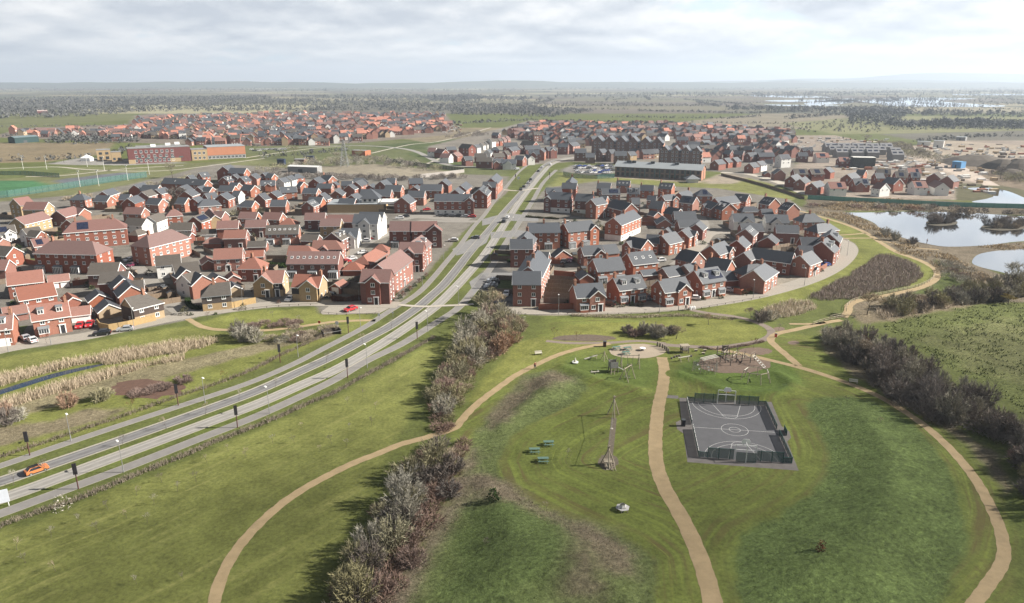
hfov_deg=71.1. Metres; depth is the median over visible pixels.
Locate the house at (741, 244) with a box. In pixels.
[729,236,751,257]
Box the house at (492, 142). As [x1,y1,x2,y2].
[487,138,495,148]
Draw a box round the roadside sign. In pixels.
[0,489,9,505]
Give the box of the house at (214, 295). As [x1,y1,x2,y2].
[200,277,231,310]
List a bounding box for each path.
[0,158,264,170]
[26,165,182,176]
[185,318,375,330]
[208,342,610,602]
[246,146,340,157]
[373,128,488,152]
[546,340,665,343]
[648,357,722,602]
[661,309,775,348]
[667,395,678,398]
[713,348,1010,602]
[767,319,842,365]
[789,322,823,324]
[800,211,940,317]
[875,239,938,249]
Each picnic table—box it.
[529,447,539,453]
[537,457,548,463]
[543,440,553,446]
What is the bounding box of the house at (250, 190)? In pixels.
[240,184,259,197]
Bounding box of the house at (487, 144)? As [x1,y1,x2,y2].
[483,141,489,148]
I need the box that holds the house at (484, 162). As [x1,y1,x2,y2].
[476,157,492,167]
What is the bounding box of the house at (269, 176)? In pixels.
[264,173,277,180]
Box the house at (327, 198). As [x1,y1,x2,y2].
[317,192,331,207]
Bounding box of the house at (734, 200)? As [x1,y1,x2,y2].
[711,195,740,208]
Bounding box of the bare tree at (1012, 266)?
[1004,261,1023,282]
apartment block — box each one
[591,135,664,153]
[659,145,702,163]
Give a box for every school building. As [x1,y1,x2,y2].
[96,142,245,163]
[614,160,706,180]
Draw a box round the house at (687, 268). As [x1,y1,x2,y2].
[680,262,700,275]
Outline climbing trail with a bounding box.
[716,346,755,365]
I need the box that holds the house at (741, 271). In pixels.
[732,258,763,286]
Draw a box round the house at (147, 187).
[139,185,161,192]
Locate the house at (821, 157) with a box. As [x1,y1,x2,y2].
[812,153,829,162]
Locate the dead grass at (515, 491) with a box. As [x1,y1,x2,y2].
[386,370,633,602]
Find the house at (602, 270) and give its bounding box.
[587,252,625,283]
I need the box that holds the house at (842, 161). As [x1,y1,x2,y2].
[835,157,849,166]
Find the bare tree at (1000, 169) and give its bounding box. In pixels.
[997,166,1007,178]
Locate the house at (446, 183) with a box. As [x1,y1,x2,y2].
[438,178,451,192]
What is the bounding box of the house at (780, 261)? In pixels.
[752,247,795,275]
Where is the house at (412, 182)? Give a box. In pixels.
[408,178,422,188]
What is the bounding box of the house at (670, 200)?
[658,192,679,208]
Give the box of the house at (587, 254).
[577,241,604,265]
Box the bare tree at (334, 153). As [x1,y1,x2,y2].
[329,152,340,160]
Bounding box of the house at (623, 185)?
[616,178,630,192]
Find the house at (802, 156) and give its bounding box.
[795,152,808,161]
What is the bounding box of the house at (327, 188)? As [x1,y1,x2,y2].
[316,183,333,194]
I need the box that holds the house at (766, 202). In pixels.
[758,193,780,213]
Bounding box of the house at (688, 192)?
[675,187,694,198]
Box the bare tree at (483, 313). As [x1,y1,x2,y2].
[469,308,492,333]
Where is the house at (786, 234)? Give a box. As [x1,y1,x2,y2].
[773,224,799,243]
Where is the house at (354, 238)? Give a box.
[341,228,361,248]
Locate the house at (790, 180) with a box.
[784,173,801,186]
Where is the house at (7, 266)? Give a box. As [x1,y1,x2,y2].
[0,259,16,278]
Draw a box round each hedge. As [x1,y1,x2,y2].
[0,331,327,457]
[0,333,435,527]
[183,297,202,309]
[268,261,286,267]
[330,294,360,301]
[525,215,558,218]
[572,312,733,319]
[699,339,764,349]
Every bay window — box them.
[37,325,50,336]
[580,303,588,312]
[620,295,628,304]
[638,293,646,302]
[665,297,673,306]
[702,289,710,298]
[718,287,725,295]
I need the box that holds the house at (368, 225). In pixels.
[352,214,381,239]
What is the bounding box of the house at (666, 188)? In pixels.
[658,179,674,196]
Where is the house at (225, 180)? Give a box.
[219,176,233,185]
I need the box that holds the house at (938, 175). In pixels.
[926,171,944,183]
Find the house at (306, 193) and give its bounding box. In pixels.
[301,188,321,200]
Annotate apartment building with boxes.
[32,235,114,273]
[62,215,128,245]
[130,229,191,265]
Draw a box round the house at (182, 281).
[174,271,194,297]
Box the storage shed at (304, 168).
[287,165,321,172]
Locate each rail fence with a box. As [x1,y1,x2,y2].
[243,303,317,308]
[327,312,375,314]
[567,295,766,314]
[846,271,935,310]
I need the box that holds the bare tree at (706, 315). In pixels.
[703,313,710,324]
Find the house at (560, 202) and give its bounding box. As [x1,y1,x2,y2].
[544,189,573,212]
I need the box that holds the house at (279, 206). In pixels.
[269,200,289,214]
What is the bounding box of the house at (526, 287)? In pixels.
[512,271,541,306]
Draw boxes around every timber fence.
[0,212,11,217]
[0,278,5,284]
[10,240,24,246]
[26,247,32,255]
[43,227,61,234]
[49,236,63,240]
[91,214,109,219]
[104,205,122,211]
[114,256,121,261]
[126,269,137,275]
[145,286,169,294]
[149,291,180,304]
[155,283,176,292]
[167,199,175,203]
[191,249,200,257]
[193,240,204,244]
[203,247,212,254]
[259,207,270,211]
[263,258,285,262]
[266,255,286,259]
[269,264,277,269]
[288,209,301,214]
[327,281,334,290]
[332,279,359,285]
[342,288,360,295]
[345,274,360,289]
[379,206,393,212]
[487,275,512,293]
[491,250,509,260]
[543,297,569,302]
[544,291,569,297]
[545,287,569,292]
[546,283,571,288]
[548,279,572,284]
[550,275,575,280]
[571,211,584,216]
[599,226,604,237]
[638,211,647,218]
[644,279,656,285]
[723,221,728,227]
[730,230,736,237]
[772,243,789,249]
[781,246,796,250]
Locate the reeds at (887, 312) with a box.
[758,298,979,318]
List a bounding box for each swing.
[619,364,635,382]
[620,354,639,369]
[740,367,770,384]
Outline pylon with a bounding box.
[338,140,348,166]
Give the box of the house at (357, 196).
[348,192,361,199]
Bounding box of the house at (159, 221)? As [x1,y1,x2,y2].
[147,213,167,231]
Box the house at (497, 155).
[491,153,504,158]
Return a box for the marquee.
[80,155,93,160]
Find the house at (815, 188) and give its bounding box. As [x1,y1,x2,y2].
[805,180,824,194]
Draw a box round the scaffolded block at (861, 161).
[850,156,875,167]
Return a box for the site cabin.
[917,141,930,145]
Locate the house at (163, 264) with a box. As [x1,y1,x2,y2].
[154,254,181,278]
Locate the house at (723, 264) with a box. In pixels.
[704,252,735,271]
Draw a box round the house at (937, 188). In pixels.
[927,180,948,195]
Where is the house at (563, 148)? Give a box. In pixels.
[558,143,569,154]
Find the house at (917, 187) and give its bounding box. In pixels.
[907,181,928,194]
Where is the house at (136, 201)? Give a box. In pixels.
[121,195,145,211]
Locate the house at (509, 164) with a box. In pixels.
[502,159,515,169]
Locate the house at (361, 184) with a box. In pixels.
[353,179,367,192]
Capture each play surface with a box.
[598,454,618,469]
[607,418,616,454]
[609,344,665,357]
[697,354,770,372]
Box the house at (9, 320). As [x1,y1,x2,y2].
[0,306,20,346]
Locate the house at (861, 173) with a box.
[856,169,867,177]
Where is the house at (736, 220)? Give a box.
[729,213,754,229]
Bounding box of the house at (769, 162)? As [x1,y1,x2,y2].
[764,159,772,169]
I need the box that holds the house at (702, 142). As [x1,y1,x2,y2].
[700,140,710,144]
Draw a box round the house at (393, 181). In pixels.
[386,178,396,184]
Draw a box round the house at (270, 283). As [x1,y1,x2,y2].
[252,265,288,296]
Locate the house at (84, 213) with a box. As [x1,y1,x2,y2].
[76,207,91,219]
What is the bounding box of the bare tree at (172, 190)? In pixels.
[165,186,184,200]
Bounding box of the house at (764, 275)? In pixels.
[740,263,779,293]
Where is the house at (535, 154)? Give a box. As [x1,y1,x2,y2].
[528,150,539,162]
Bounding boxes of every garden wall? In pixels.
[24,259,35,264]
[72,279,88,285]
[96,314,155,329]
[195,237,204,240]
[232,297,255,307]
[538,303,573,309]
[550,259,559,263]
[554,270,573,276]
[641,221,654,225]
[642,217,656,221]
[733,287,751,294]
[820,263,826,270]
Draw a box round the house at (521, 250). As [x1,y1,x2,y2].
[510,239,532,266]
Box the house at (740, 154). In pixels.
[733,150,744,160]
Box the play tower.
[608,358,623,374]
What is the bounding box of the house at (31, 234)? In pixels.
[25,230,47,246]
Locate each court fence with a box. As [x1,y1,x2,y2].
[687,397,698,456]
[688,393,765,405]
[699,447,791,463]
[766,401,792,460]
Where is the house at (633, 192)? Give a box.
[626,188,639,201]
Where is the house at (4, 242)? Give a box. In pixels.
[0,238,10,245]
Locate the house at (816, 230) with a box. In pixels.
[804,219,839,236]
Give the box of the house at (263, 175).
[260,172,267,179]
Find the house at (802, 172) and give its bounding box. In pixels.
[790,169,808,177]
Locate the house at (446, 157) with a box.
[439,153,452,162]
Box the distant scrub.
[61,129,1023,214]
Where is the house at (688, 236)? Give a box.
[678,227,698,247]
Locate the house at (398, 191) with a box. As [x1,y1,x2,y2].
[384,185,404,198]
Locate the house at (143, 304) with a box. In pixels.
[119,288,164,320]
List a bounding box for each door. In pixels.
[0,338,10,346]
[59,323,66,332]
[60,281,69,287]
[71,316,81,322]
[81,315,90,321]
[265,290,269,296]
[274,289,279,296]
[331,287,338,293]
[373,297,378,304]
[531,298,535,306]
[598,303,603,311]
[630,295,635,302]
[685,297,689,304]
[711,289,715,296]
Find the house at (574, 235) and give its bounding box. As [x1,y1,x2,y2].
[560,218,599,248]
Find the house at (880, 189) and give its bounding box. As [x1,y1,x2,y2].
[870,182,890,196]
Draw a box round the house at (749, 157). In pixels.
[743,152,756,162]
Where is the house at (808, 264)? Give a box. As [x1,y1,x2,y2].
[790,249,822,277]
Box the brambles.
[326,313,1021,602]
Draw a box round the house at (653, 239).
[646,234,658,254]
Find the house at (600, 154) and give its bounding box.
[596,149,606,160]
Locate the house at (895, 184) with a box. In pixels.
[882,177,903,190]
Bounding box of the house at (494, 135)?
[491,132,500,138]
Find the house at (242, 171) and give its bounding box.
[228,168,250,175]
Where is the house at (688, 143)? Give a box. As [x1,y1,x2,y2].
[686,142,699,145]
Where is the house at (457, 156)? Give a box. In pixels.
[452,151,462,161]
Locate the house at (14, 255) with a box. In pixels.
[0,246,24,265]
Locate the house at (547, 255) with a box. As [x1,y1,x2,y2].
[542,252,550,258]
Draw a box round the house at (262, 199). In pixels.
[254,192,271,206]
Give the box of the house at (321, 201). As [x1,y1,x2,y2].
[308,197,326,211]
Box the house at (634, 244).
[621,236,653,256]
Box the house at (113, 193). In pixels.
[98,188,119,201]
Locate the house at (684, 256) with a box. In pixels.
[674,244,705,267]
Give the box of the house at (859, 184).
[848,178,869,191]
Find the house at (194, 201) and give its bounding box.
[189,196,202,210]
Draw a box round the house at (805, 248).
[794,245,813,256]
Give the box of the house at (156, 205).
[144,198,168,212]
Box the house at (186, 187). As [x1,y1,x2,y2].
[174,184,193,198]
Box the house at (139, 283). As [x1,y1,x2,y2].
[130,279,145,288]
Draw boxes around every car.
[19,334,29,341]
[23,463,48,475]
[26,336,38,343]
[74,321,84,328]
[84,320,94,327]
[92,328,111,336]
[116,324,133,331]
[123,257,132,261]
[126,262,137,266]
[284,295,292,301]
[324,291,336,297]
[343,305,357,311]
[345,255,357,259]
[356,250,367,254]
[361,238,370,241]
[448,237,457,241]
[486,278,499,283]
[503,290,509,296]
[560,258,566,263]
[605,299,616,306]
[657,257,666,261]
[691,294,700,300]
[725,287,733,292]
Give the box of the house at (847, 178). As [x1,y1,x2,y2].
[840,172,860,185]
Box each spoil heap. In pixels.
[937,154,1003,166]
[978,159,1011,169]
[994,169,1023,176]
[1005,158,1023,170]
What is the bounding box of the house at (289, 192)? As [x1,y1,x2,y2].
[279,186,297,199]
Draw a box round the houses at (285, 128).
[8,110,799,162]
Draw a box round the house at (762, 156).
[757,152,775,162]
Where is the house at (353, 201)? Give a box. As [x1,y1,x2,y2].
[337,198,357,204]
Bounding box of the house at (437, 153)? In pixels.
[434,148,448,157]
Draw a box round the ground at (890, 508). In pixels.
[0,88,1023,602]
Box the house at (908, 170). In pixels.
[905,168,921,178]
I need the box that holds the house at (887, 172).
[874,169,890,177]
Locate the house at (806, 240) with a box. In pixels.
[796,237,820,245]
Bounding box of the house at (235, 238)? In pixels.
[222,229,249,248]
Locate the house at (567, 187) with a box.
[561,183,577,200]
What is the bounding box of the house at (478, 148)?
[474,144,480,152]
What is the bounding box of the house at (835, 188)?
[823,182,846,195]
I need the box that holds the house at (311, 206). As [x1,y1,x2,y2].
[301,199,319,214]
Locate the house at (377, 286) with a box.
[359,269,394,304]
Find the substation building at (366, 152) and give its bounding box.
[352,149,370,155]
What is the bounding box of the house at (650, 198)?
[646,195,656,208]
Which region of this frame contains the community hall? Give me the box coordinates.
[327,188,397,212]
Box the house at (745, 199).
[735,193,751,207]
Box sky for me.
[0,0,1023,82]
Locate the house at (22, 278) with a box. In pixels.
[5,269,44,298]
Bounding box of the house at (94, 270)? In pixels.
[86,262,126,287]
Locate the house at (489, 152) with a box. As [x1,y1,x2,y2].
[484,149,492,156]
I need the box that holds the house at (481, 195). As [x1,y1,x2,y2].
[472,185,491,208]
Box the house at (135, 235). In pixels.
[128,229,150,241]
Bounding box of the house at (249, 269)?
[236,252,269,281]
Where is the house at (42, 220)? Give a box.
[8,211,52,234]
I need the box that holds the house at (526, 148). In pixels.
[523,145,540,153]
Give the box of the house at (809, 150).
[800,147,813,156]
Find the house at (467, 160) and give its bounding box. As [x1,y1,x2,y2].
[461,156,472,165]
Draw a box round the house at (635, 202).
[630,197,640,210]
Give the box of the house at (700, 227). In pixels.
[690,221,707,240]
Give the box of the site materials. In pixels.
[441,124,1023,193]
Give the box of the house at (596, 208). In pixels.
[585,197,607,218]
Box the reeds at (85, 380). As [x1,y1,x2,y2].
[0,333,219,406]
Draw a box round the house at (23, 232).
[18,226,42,245]
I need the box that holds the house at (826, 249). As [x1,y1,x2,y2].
[813,236,839,265]
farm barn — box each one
[7,135,38,142]
[956,136,966,140]
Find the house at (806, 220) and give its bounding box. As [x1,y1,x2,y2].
[793,210,824,230]
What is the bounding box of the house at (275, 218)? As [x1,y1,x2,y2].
[261,212,285,224]
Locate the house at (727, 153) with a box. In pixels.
[723,150,732,158]
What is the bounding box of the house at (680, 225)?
[674,219,699,232]
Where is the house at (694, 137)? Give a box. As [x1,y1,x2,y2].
[690,134,702,140]
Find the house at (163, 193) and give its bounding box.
[154,187,171,199]
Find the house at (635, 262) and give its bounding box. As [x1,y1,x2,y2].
[622,247,658,274]
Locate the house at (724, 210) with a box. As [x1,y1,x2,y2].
[714,200,737,219]
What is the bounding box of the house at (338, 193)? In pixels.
[329,187,345,199]
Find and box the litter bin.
[681,418,685,426]
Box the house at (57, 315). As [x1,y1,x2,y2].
[28,295,72,336]
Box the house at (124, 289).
[113,280,146,304]
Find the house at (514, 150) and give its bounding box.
[506,146,520,155]
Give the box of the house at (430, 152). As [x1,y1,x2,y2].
[427,148,436,156]
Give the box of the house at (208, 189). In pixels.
[201,186,216,195]
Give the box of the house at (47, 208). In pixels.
[22,202,54,215]
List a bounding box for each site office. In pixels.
[933,140,944,147]
[952,161,965,168]
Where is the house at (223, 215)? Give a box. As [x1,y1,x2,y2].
[213,211,229,220]
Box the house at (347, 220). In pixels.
[327,215,353,227]
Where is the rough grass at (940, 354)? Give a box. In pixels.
[884,301,1023,412]
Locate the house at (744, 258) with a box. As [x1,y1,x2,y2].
[735,250,755,267]
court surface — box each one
[676,398,798,470]
[689,402,787,458]
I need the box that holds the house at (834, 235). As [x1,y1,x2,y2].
[817,229,842,259]
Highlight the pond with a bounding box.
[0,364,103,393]
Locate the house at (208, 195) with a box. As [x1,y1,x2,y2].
[202,192,217,198]
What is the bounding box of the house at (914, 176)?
[907,172,920,182]
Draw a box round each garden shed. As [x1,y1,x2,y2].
[23,253,30,258]
[166,290,174,297]
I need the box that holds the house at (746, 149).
[743,146,754,153]
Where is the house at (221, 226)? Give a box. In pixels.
[216,220,240,238]
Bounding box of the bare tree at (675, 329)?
[671,325,685,338]
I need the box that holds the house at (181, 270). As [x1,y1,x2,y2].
[171,266,190,284]
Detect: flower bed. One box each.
[109,379,185,398]
[552,334,615,340]
[738,347,771,354]
[774,327,784,330]
[788,341,798,344]
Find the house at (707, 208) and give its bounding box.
[701,200,717,217]
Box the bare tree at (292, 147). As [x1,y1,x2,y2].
[285,144,299,157]
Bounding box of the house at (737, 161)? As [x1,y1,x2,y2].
[731,157,741,167]
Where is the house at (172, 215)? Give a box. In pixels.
[165,205,182,225]
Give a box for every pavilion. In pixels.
[680,344,689,352]
[684,174,701,182]
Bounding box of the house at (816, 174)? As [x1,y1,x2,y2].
[808,168,824,180]
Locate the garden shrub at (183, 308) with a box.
[178,306,188,315]
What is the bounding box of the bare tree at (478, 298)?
[470,287,498,309]
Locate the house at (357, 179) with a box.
[352,178,368,182]
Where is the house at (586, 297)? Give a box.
[568,279,606,312]
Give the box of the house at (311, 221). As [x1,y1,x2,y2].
[304,212,326,229]
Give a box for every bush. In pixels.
[0,400,12,415]
[0,405,19,426]
[9,406,28,422]
[50,493,72,510]
[55,389,79,408]
[88,386,114,402]
[171,372,193,382]
[225,318,247,335]
[228,321,256,341]
[243,326,266,342]
[324,561,367,596]
[328,556,385,602]
[336,537,379,570]
[339,575,382,602]
[346,536,387,575]
[349,539,387,566]
[351,520,388,547]
[362,568,398,601]
[368,500,401,522]
[369,577,396,593]
[371,501,416,530]
[371,512,416,555]
[380,464,424,506]
[383,454,425,479]
[387,489,424,529]
[392,487,426,504]
[393,543,427,570]
[394,526,427,551]
[396,462,422,486]
[399,479,429,505]
[403,510,439,534]
[412,462,433,483]
[414,435,451,468]
[418,463,450,482]
[422,382,450,402]
[427,434,450,449]
[429,366,454,381]
[431,391,457,414]
[432,374,462,394]
[434,451,467,475]
[435,477,462,498]
[437,362,454,376]
[439,480,462,495]
[442,344,471,361]
[444,353,469,372]
[446,358,470,377]
[446,382,467,400]
[447,338,470,356]
[450,314,478,337]
[450,335,466,350]
[452,328,475,343]
[456,355,477,366]
[460,337,489,357]
[461,340,490,364]
[470,308,487,324]
[471,334,490,348]
[473,317,492,330]
[475,329,490,340]
[476,306,496,318]
[478,299,498,312]
[481,345,501,357]
[483,311,502,326]
[486,325,499,335]
[486,332,511,354]
[486,487,500,502]
[487,335,505,355]
[492,300,509,315]
[495,307,516,319]
[495,326,512,334]
[496,328,514,342]
[497,318,509,328]
[498,322,512,333]
[498,331,513,347]
[502,318,522,335]
[503,310,525,319]
[503,314,525,324]
[505,333,515,346]
[510,331,523,342]
[516,319,528,332]
[619,324,633,332]
[626,327,640,336]
[637,320,649,333]
[637,329,645,335]
[646,322,661,337]
[654,324,668,337]
[667,325,678,334]
[751,309,769,322]
[762,308,781,320]
[815,540,825,551]
[818,325,839,344]
[830,325,844,334]
[834,318,854,331]
[834,330,855,348]
[835,343,854,357]
[839,346,856,361]
[841,328,859,345]
[847,326,861,336]
[848,348,863,364]
[849,333,871,357]
[856,322,879,341]
[856,349,869,357]
[857,354,890,375]
[865,342,884,361]
[866,342,896,361]
[866,361,898,385]
[867,336,893,352]
[869,354,908,379]
[872,350,901,373]
[876,333,895,345]
[879,226,892,235]
[879,376,906,398]
[880,295,897,308]
[882,303,896,310]
[883,337,910,352]
[883,338,906,358]
[883,375,919,401]
[887,291,901,302]
[888,369,916,386]
[890,230,901,239]
[892,295,917,312]
[892,345,913,363]
[894,375,911,386]
[896,304,912,315]
[897,355,913,369]
[898,291,914,305]
[901,343,922,360]
[901,355,929,383]
[904,290,916,300]
[905,236,917,243]
[911,375,933,397]
[912,383,951,413]
[914,356,936,374]
[915,298,931,312]
[917,294,927,300]
[918,370,947,398]
[919,352,943,373]
[922,369,941,378]
[923,286,941,297]
[924,374,949,390]
[926,213,939,223]
[926,294,941,305]
[928,291,953,306]
[931,215,943,223]
[931,299,947,307]
[931,368,952,383]
[931,381,953,402]
[932,383,972,422]
[941,385,978,410]
[942,283,958,296]
[944,285,961,297]
[945,212,959,219]
[945,292,958,303]
[946,407,969,424]
[947,216,955,222]
[952,385,989,403]
[953,375,976,389]
[955,381,991,405]
[956,291,971,303]
[956,399,980,420]
[958,277,974,290]
[962,394,988,415]
[966,285,988,303]
[972,278,985,287]
[973,380,1003,408]
[975,283,989,291]
[976,288,990,302]
[980,405,1017,437]
[981,217,991,224]
[983,286,1003,301]
[984,403,1017,426]
[987,280,1005,292]
[987,412,1017,435]
[988,273,1006,285]
[990,221,1003,227]
[992,214,1005,221]
[993,288,1007,301]
[999,281,1012,290]
[999,417,1023,443]
[1000,221,1011,228]
[1000,284,1016,301]
[1001,269,1023,282]
[1003,423,1023,449]
[1003,443,1023,469]
[1006,277,1018,289]
[1006,419,1023,444]
[1006,445,1021,463]
[1010,222,1020,228]
[1011,274,1023,283]
[1011,283,1023,297]
[1011,478,1023,495]
[1012,219,1021,227]
[1017,463,1023,479]
[1018,282,1023,296]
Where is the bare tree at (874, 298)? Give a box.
[860,291,886,314]
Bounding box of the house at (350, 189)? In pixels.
[343,183,358,196]
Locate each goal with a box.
[717,387,735,403]
[734,439,756,462]
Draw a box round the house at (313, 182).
[308,176,325,187]
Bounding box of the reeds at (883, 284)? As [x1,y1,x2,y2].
[807,252,925,300]
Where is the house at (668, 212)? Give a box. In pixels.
[663,206,681,220]
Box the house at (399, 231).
[388,221,411,247]
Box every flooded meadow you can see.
[750,95,828,97]
[764,104,838,105]
[766,99,862,101]
[804,99,855,104]
[863,98,1003,106]
[952,94,1023,94]
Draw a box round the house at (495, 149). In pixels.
[490,147,499,152]
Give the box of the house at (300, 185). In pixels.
[296,181,307,193]
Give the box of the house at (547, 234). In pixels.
[527,218,560,249]
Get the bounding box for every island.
[926,221,956,225]
[982,224,1023,230]
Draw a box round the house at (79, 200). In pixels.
[69,190,92,207]
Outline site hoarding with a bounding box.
[808,195,1023,207]
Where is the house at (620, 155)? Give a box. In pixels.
[613,151,626,163]
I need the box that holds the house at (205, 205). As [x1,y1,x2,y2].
[196,195,221,213]
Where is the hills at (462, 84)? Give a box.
[0,80,1023,87]
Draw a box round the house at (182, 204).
[174,197,190,212]
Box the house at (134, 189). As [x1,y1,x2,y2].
[128,182,146,195]
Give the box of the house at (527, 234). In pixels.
[517,226,537,251]
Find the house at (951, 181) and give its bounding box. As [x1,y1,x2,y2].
[939,174,959,188]
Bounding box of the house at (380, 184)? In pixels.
[375,179,392,188]
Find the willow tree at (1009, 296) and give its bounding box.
[1000,293,1017,303]
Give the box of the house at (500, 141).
[497,138,502,145]
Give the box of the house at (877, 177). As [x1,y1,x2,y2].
[870,173,884,184]
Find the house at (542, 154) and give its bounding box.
[539,148,545,160]
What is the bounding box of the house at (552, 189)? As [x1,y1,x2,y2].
[544,187,561,196]
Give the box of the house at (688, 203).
[678,195,699,210]
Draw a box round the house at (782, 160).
[774,154,791,167]
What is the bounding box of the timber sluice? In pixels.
[321,327,341,336]
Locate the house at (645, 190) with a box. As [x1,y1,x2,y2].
[640,182,653,197]
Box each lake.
[847,212,1023,246]
[968,187,1023,203]
[972,249,1023,273]
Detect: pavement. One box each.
[0,165,527,468]
[0,170,556,517]
[398,303,473,306]
[504,188,537,190]
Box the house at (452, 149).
[445,146,456,153]
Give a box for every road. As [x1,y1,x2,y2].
[0,155,595,486]
[0,157,573,503]
[0,300,400,353]
[121,261,194,313]
[260,145,502,169]
[320,305,393,313]
[346,220,477,263]
[393,215,471,220]
[452,233,490,255]
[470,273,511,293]
[475,273,512,302]
[482,213,537,225]
[491,230,525,237]
[512,239,857,314]
[669,215,709,265]
[688,231,768,251]
[721,172,818,195]
[871,141,998,185]
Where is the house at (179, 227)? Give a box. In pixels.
[169,222,196,234]
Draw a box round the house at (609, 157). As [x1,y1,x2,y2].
[605,149,614,161]
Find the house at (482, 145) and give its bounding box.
[479,142,485,149]
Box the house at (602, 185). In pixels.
[596,180,611,195]
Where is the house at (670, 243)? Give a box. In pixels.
[658,230,683,255]
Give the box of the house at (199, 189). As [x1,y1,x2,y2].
[194,185,203,196]
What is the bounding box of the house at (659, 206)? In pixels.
[648,201,665,214]
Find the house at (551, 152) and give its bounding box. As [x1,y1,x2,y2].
[544,146,556,158]
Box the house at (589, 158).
[585,153,594,163]
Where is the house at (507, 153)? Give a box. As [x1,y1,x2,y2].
[502,150,510,158]
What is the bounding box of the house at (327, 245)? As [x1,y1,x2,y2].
[312,240,346,258]
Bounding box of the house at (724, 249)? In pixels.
[700,240,735,263]
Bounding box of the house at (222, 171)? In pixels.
[217,164,234,181]
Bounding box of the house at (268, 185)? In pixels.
[260,180,275,191]
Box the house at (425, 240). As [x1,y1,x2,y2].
[411,235,432,265]
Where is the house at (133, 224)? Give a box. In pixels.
[124,218,153,233]
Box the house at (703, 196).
[694,189,712,203]
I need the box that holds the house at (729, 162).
[723,158,732,167]
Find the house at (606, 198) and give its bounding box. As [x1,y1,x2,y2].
[600,195,608,204]
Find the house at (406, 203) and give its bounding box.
[393,194,415,212]
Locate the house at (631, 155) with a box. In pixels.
[627,151,636,159]
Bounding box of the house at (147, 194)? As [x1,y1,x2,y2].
[138,189,158,202]
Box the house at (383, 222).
[359,212,386,235]
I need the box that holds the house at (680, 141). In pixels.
[675,137,687,146]
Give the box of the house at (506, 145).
[503,142,517,150]
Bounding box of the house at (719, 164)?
[710,159,726,169]
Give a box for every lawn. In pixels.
[19,325,27,334]
[497,280,512,288]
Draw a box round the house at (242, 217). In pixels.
[237,212,261,226]
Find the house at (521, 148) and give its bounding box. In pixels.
[517,145,522,153]
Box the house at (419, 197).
[408,190,426,205]
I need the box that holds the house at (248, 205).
[236,200,259,214]
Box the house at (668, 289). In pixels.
[650,274,693,306]
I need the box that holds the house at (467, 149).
[458,144,475,155]
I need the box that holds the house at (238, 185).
[229,182,241,190]
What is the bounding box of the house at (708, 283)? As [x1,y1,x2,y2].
[686,264,726,298]
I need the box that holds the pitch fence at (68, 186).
[6,174,145,196]
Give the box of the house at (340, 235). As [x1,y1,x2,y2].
[323,228,348,248]
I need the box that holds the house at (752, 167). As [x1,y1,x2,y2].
[744,162,759,173]
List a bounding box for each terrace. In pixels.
[160,177,211,189]
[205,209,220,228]
[286,251,343,278]
[360,189,393,198]
[372,249,413,293]
[434,194,474,214]
[457,181,471,193]
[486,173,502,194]
[517,245,550,298]
[566,174,577,182]
[604,209,641,240]
[822,143,836,151]
[826,145,841,154]
[832,148,848,157]
[841,145,855,149]
[848,148,864,157]
[856,145,870,149]
[864,143,878,146]
[864,148,879,157]
[871,146,886,154]
[879,143,892,151]
[886,147,900,156]
[887,150,904,159]
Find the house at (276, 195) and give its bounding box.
[268,190,283,199]
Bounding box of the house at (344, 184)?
[341,181,352,190]
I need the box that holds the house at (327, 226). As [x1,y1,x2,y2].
[319,218,343,235]
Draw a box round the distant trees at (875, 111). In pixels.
[0,86,1023,161]
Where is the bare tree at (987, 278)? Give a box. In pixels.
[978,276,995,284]
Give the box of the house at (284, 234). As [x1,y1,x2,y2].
[265,224,301,245]
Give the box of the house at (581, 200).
[574,191,594,213]
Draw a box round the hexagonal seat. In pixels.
[616,503,628,513]
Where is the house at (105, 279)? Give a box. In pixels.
[97,271,133,295]
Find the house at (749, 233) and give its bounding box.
[736,225,758,247]
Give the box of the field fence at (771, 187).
[721,173,804,198]
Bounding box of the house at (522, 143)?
[520,141,538,146]
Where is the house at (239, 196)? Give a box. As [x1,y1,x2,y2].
[231,190,244,204]
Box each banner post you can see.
[23,431,29,454]
[71,463,78,488]
[174,384,178,404]
[233,405,237,427]
[277,344,280,362]
[345,358,347,377]
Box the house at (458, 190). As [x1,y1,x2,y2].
[450,187,464,193]
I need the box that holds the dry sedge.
[807,198,1023,280]
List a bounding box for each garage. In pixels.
[1,304,28,320]
[47,273,70,287]
[59,292,81,306]
[70,305,92,322]
[84,289,112,307]
[93,299,121,319]
[199,255,213,269]
[200,229,217,238]
[202,237,223,247]
[207,272,228,282]
[224,271,241,281]
[230,281,244,297]
[245,250,265,259]
[246,241,268,251]
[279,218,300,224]
[300,234,322,244]
[328,279,349,293]
[332,181,339,187]
[341,262,364,275]
[354,248,387,268]
[366,183,375,188]
[372,244,389,256]
[550,248,571,261]
[575,269,594,283]
[637,269,657,280]
[647,210,661,217]
[654,215,672,228]
[657,265,684,278]
[659,227,673,234]
[721,270,738,286]
[737,206,758,215]
[757,233,779,247]
[758,209,773,217]
[762,171,770,176]
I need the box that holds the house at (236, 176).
[231,173,240,181]
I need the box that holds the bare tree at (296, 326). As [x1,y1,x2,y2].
[286,323,302,336]
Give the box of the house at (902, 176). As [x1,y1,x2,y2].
[892,171,907,183]
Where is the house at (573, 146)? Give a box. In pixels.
[569,142,579,153]
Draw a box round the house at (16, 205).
[9,196,33,218]
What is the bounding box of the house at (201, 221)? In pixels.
[187,213,211,231]
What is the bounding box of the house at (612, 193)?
[600,188,620,201]
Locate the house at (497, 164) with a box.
[492,158,502,169]
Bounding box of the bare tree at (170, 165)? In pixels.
[162,162,175,177]
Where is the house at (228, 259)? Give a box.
[213,247,245,271]
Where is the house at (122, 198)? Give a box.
[118,194,131,204]
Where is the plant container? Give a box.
[276,159,285,164]

